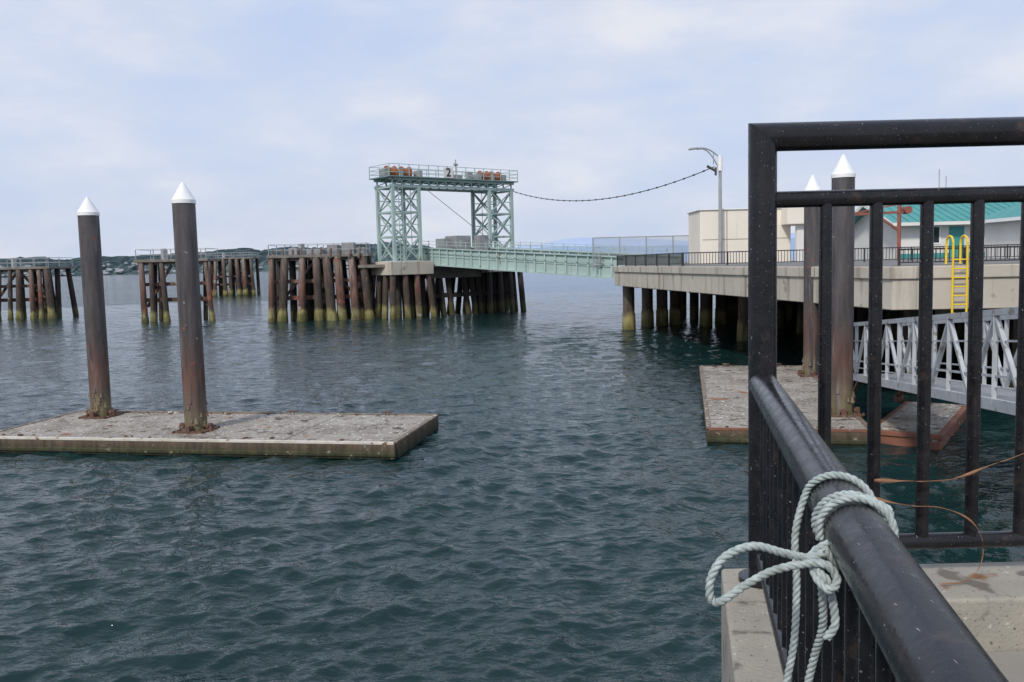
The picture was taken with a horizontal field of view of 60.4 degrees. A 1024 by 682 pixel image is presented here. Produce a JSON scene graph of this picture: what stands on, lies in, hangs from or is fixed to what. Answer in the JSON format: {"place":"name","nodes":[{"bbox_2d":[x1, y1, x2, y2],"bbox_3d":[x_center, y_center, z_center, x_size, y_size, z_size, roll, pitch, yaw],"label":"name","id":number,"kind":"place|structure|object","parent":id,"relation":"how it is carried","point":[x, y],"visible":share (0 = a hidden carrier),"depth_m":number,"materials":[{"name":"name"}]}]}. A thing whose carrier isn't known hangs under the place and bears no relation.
{"place":"outdoors","nodes":[
{"label":"outdoors","id":0,"kind":"place"},
{"bbox_2d":[0,241,432,277],"bbox_3d":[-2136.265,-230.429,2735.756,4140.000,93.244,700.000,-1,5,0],"label":"wooded shore hill","id":1,"kind":"structure","parent":0,"point":[119,261],"depth_m":2583.56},
{"bbox_2d":[0,261,347,275],"bbox_3d":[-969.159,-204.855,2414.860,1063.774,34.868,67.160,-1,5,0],"label":"shoreline houses","id":2,"kind":"structure","parent":1,"relation":"on","point":[104,271],"depth_m":2397.25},
{"bbox_2d":[0,257,1023,681],"bbox_3d":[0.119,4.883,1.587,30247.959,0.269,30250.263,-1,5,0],"label":"water","id":3,"kind":"structure","parent":0,"point":[560,495],"depth_m":18.50,"materials":[{"name":"blue liquid"}]},
{"bbox_2d":[0,257,78,319],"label":"timber pile dolphin","id":4,"kind":"object","parent":3,"relation":"in","point":[44,299],"visible":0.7,"depth_m":100.56,"materials":[{"name":"wood"}]},
{"bbox_2d":[77,197,111,416],"bbox_3d":[-13.236,0.653,28.140,0.758,10.400,0.742,-1,5,0],"label":"mooring pile","id":5,"kind":"object","parent":3,"relation":"in","point":[88,215],"visible":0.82,"depth_m":27.77,"materials":[{"name":"metal"}]},
{"bbox_2d":[133,248,219,322],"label":"timber pile dolphin","id":6,"kind":"object","parent":3,"relation":"in","point":[159,294],"visible":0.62,"depth_m":87.91,"materials":[{"name":"wood"}]},
{"bbox_2d":[171,182,208,430],"bbox_3d":[-9.124,0.761,25.207,0.746,10.500,0.748,-1,5,0],"label":"mooring pile","id":7,"kind":"object","parent":3,"relation":"in","point":[195,403],"visible":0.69,"depth_m":24.82,"materials":[{"name":"metal"}]},
{"bbox_2d":[0,407,438,460],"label":"floating dock","id":8,"kind":"object","parent":3,"relation":"on","point":[388,435],"visible":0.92,"depth_m":24.85,"materials":[{"name":"concrete"}]},
{"bbox_2d":[206,252,260,295],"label":"timber pile dolphin","id":9,"kind":"object","parent":3,"relation":"in","point":[240,268],"visible":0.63,"depth_m":174.66,"materials":[{"name":"wood"}]},
{"bbox_2d":[266,243,374,321],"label":"timber pile dolphin","id":10,"kind":"object","parent":3,"relation":"in","point":[316,297],"visible":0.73,"depth_m":84.00,"materials":[{"name":"wood"}]},
{"bbox_2d":[271,242,365,259],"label":"wing wall equipment","id":11,"kind":"object","parent":10,"relation":"on","point":[360,249],"visible":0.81,"depth_m":84.70,"materials":[{"name":"metal"}]},
{"bbox_2d":[358,160,525,318],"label":"ferry lift tower","id":12,"kind":"structure","parent":3,"relation":"in","point":[400,285],"depth_m":87.41,"materials":[{"name":"green metal"}]},
{"bbox_2d":[513,167,713,201],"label":"overhead power cable","id":13,"kind":"object","parent":12,"relation":"attached to","point":[617,196],"visible":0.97,"depth_m":73.08,"materials":[{"name":"rubber"}]},
{"bbox_2d":[699,363,866,446],"bbox_3d":[8.974,2.108,30.310,4.743,1.240,14.305,0,5,11],"label":"floating dock","id":14,"kind":"object","parent":3,"relation":"on","point":[724,391],"visible":0.51,"depth_m":27.29,"materials":[{"name":"concrete"}]},
{"bbox_2d":[802,175,821,377],"bbox_3d":[11.499,-0.769,33.707,0.750,11.050,0.738,-1,5,0],"label":"mooring pile","id":15,"kind":"object","parent":3,"relation":"in","point":[810,307],"visible":0.55,"depth_m":33.35,"materials":[{"name":"metal"}]},
{"bbox_2d":[613,258,1019,387],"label":"ferry terminal pier","id":16,"kind":"structure","parent":3,"relation":"in","point":[726,285],"depth_m":42.78,"materials":[{"name":"concrete"}]},
{"bbox_2d":[417,235,679,278],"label":"vehicle transfer bridge","id":17,"kind":"structure","parent":16,"relation":"on","point":[455,251],"depth_m":77.23,"materials":[{"name":"green metal"}]},
{"bbox_2d":[592,235,688,269],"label":"chain link fence","id":18,"kind":"object","parent":16,"relation":"on","point":[640,242],"visible":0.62,"depth_m":67.63,"materials":[{"name":"metal"}]},
{"bbox_2d":[688,147,722,262],"bbox_3d":[13.408,-9.344,60.843,2.324,8.027,0.348,-1,5,0],"label":"street lamp","id":19,"kind":"object","parent":16,"relation":"on","point":[719,167],"visible":0.98,"depth_m":60.66,"materials":[{"name":"metal"}]},
{"bbox_2d":[795,224,803,260],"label":"support wall","id":20,"kind":"structure","parent":16,"relation":"on","point":[799,236],"depth_m":60.59,"materials":[{"name":"white paint"}]},
{"bbox_2d":[617,244,1019,265],"bbox_3d":[15.590,-4.831,50.495,28.337,0.750,10.255,3,6,38],"label":"black deck fence","id":21,"kind":"object","parent":16,"relation":"on","point":[669,258],"visible":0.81,"depth_m":48.58,"materials":[{"name":"metal"}]},
{"bbox_2d":[855,205,912,260],"bbox_3d":[20.462,-6.119,49.699,4.014,3.219,0.600,-1,5,0],"label":"red davit crane","id":22,"kind":"object","parent":16,"relation":"on","point":[905,210],"visible":0.56,"depth_m":49.55,"materials":[{"name":"metal"}]},
{"bbox_2d":[854,211,984,259],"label":"walls","id":23,"kind":"structure","parent":16,"relation":"on","point":[910,236],"depth_m":60.43,"materials":[{"name":"white paint"}]},
{"bbox_2d":[855,202,1019,223],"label":"roof","id":24,"kind":"structure","parent":23,"relation":"on","point":[908,217],"depth_m":60.92,"materials":[{"name":"teal metal"}]},
{"bbox_2d":[855,206,969,225],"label":"white fascia","id":25,"kind":"structure","parent":24,"relation":"attached to","point":[859,208],"depth_m":58.74,"materials":[{"name":"white paint"}]},
{"bbox_2d":[869,202,1020,221],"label":"roof seams","id":26,"kind":"object","parent":24,"relation":"attached to","point":[948,211],"visible":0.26,"depth_m":60.81,"materials":[{"name":"teal metal"}]},
{"bbox_2d":[934,225,940,243],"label":"window frames","id":27,"kind":"structure","parent":23,"relation":"attached to","point":[939,226],"depth_m":59.61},
{"bbox_2d":[934,227,938,242],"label":"window panes","id":28,"kind":"object","parent":27,"relation":"in","point":[936,234],"visible":0.15,"depth_m":59.60,"materials":[{"name":"black glass"}]},
{"bbox_2d":[901,252,984,258],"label":"teal trim","id":29,"kind":"structure","parent":23,"relation":"attached to","point":[938,255],"depth_m":59.75,"materials":[{"name":"paint"}]},
{"bbox_2d":[949,226,963,257],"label":"doors","id":30,"kind":"structure","parent":23,"relation":"attached to","point":[956,233],"depth_m":59.62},
{"bbox_2d":[945,235,968,312],"bbox_3d":[13.965,-2.030,27.657,0.489,2.604,0.565,-1,5,0],"label":"yellow access ladder","id":31,"kind":"object","parent":16,"relation":"attached to","point":[953,268],"visible":0.94,"depth_m":27.45,"materials":[{"name":"metal"}]},
{"bbox_2d":[985,203,1020,257],"bbox_3d":[33.782,-6.285,48.368,14.250,3.125,5.680,-1,5,0],"label":"ticket booth","id":32,"kind":"object","parent":16,"relation":"on","point":[1002,226],"visible":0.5,"depth_m":48.71,"materials":[{"name":"white paint"}]},
{"bbox_2d":[831,154,855,414],"bbox_3d":[9.459,0.144,25.232,0.724,10.820,0.774,-1,5,0],"label":"mooring pile","id":33,"kind":"object","parent":3,"relation":"in","point":[843,175],"visible":0.71,"depth_m":24.86,"materials":[{"name":"metal"}]},
{"bbox_2d":[721,562,1023,681],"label":"concrete pier","id":34,"kind":"structure","parent":3,"relation":"in","point":[986,601],"depth_m":3.53,"materials":[{"name":"beige concrete"}]},
{"bbox_2d":[738,116,1023,681],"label":"pipe guard railing","id":35,"kind":"object","parent":34,"relation":"on","point":[900,620],"visible":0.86,"depth_m":3.56,"materials":[{"name":"black paint"}]},
{"bbox_2d":[705,471,898,681],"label":"tied rope","id":36,"kind":"object","parent":35,"relation":"attached to","point":[814,558],"visible":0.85,"depth_m":1.67,"materials":[{"name":"white fabric"}]},
{"bbox_2d":[874,453,1023,584],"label":"dry kelp strand","id":37,"kind":"object","parent":35,"relation":"hanging from","point":[883,480],"visible":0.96,"depth_m":3.67},
{"bbox_2d":[881,401,965,449],"bbox_3d":[11.653,2.478,25.025,1.802,0.700,5.307,2,6,34],"label":"gangway landing float","id":38,"kind":"object","parent":3,"relation":"on","point":[899,426],"visible":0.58,"depth_m":23.97,"materials":[{"name":"concrete"}]},
{"bbox_2d":[853,307,1017,414],"bbox_3d":[9.216,0.664,15.731,1.642,4.604,24.030,-1,5,10],"label":"gangway","id":39,"kind":"object","parent":38,"relation":"on","point":[994,396],"visible":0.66,"depth_m":18.70,"materials":[{"name":"metal"}]},
{"bbox_2d":[0,0,1023,259],"label":"sky","id":40,"kind":"structure","parent":0,"point":[274,116],"materials":[{"name":"blue"}]},
{"bbox_2d":[514,233,794,248],"bbox_3d":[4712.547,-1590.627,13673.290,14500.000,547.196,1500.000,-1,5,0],"label":"distant mountain","id":41,"kind":"structure","parent":0,"point":[570,242],"depth_m":13695.10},
{"bbox_2d":[532,238,794,259],"bbox_3d":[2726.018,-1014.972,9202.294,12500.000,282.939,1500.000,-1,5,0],"label":"distant hill","id":42,"kind":"structure","parent":0,"point":[664,249],"depth_m":9036.89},
{"bbox_2d":[689,209,790,263],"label":"walls","id":43,"kind":"structure","parent":0,"point":[703,227],"depth_m":61.65,"materials":[{"name":"white paint"}]},
{"bbox_2d":[687,208,780,213],"bbox_3d":[16.300,-9.402,63.455,6.550,0.077,4.200,-1,5,0],"label":"parapet cap","id":44,"kind":"object","parent":43,"relation":"on","point":[722,209],"visible":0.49,"depth_m":61.37,"materials":[{"name":"white concrete"}]},
{"bbox_2d":[781,207,803,225],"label":"volume","id":45,"kind":"structure","parent":43,"relation":"on","point":[792,216],"depth_m":60.05,"materials":[{"name":"beige concrete"}]},
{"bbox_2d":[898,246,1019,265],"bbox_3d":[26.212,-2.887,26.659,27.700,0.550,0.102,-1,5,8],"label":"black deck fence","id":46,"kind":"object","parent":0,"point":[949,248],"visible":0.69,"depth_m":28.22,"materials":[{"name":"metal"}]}
]}

